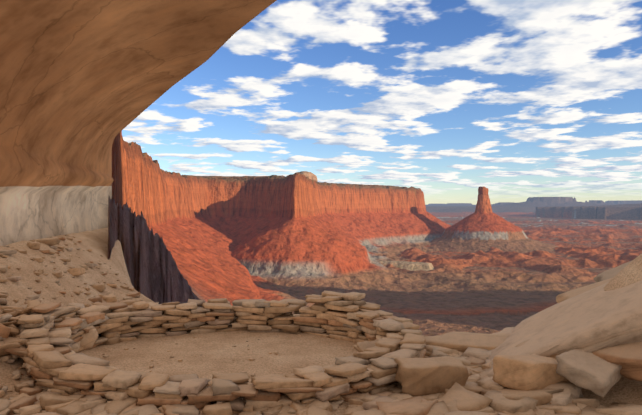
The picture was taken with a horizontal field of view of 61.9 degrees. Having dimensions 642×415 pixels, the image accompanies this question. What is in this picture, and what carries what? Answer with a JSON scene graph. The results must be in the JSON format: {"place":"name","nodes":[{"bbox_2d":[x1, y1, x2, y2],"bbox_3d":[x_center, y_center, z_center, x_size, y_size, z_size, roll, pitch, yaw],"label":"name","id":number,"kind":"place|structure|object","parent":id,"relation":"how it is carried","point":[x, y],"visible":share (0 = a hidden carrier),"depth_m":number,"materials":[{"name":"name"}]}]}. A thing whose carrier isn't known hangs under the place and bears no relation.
{"place":"outdoors","nodes":[
{"label":"outdoors","id":0,"kind":"place"},
{"bbox_2d":[0,0,275,245],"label":"cave","id":1,"kind":"structure","parent":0,"point":[84,84],"depth_m":12.79,"materials":[{"name":"stone"}]},
{"bbox_2d":[108,196,200,306],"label":"cliff buttress","id":2,"kind":"structure","parent":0,"point":[155,274],"depth_m":27.54,"materials":[{"name":"brown stone"}]},
{"bbox_2d":[0,227,641,414],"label":"sandy ground","id":3,"kind":"structure","parent":0,"point":[218,351],"depth_m":9.21,"materials":[{"name":"beige sand"}]},
{"bbox_2d":[0,290,480,414],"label":"stone wall","id":4,"kind":"structure","parent":3,"relation":"on","point":[42,341],"depth_m":7.30,"materials":[{"name":"beige stone"}]},
{"bbox_2d":[0,234,641,414],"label":"loose rocks","id":5,"kind":"object","parent":3,"relation":"on","point":[481,393],"visible":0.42,"depth_m":6.17,"materials":[{"name":"beige stone"}]},
{"bbox_2d":[67,260,641,397],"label":"boulders","id":6,"kind":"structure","parent":3,"relation":"on","point":[588,337],"depth_m":6.78,"materials":[{"name":"stone"}]},
{"bbox_2d":[112,131,641,335],"bbox_3d":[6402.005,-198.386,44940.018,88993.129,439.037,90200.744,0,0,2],"label":"canyon terrain","id":7,"kind":"structure","parent":0,"point":[483,265],"depth_m":1556.05,"materials":[{"name":"red stone"}]},
{"bbox_2d":[478,186,488,196],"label":"rock spire top","id":8,"kind":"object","parent":7,"relation":"on","point":[483,190],"depth_m":2555.69,"materials":[{"name":"red stone"}]},
{"bbox_2d":[122,0,641,204],"label":"sky","id":9,"kind":"structure","parent":0,"point":[518,100],"materials":[{"name":"blue"}]}
]}

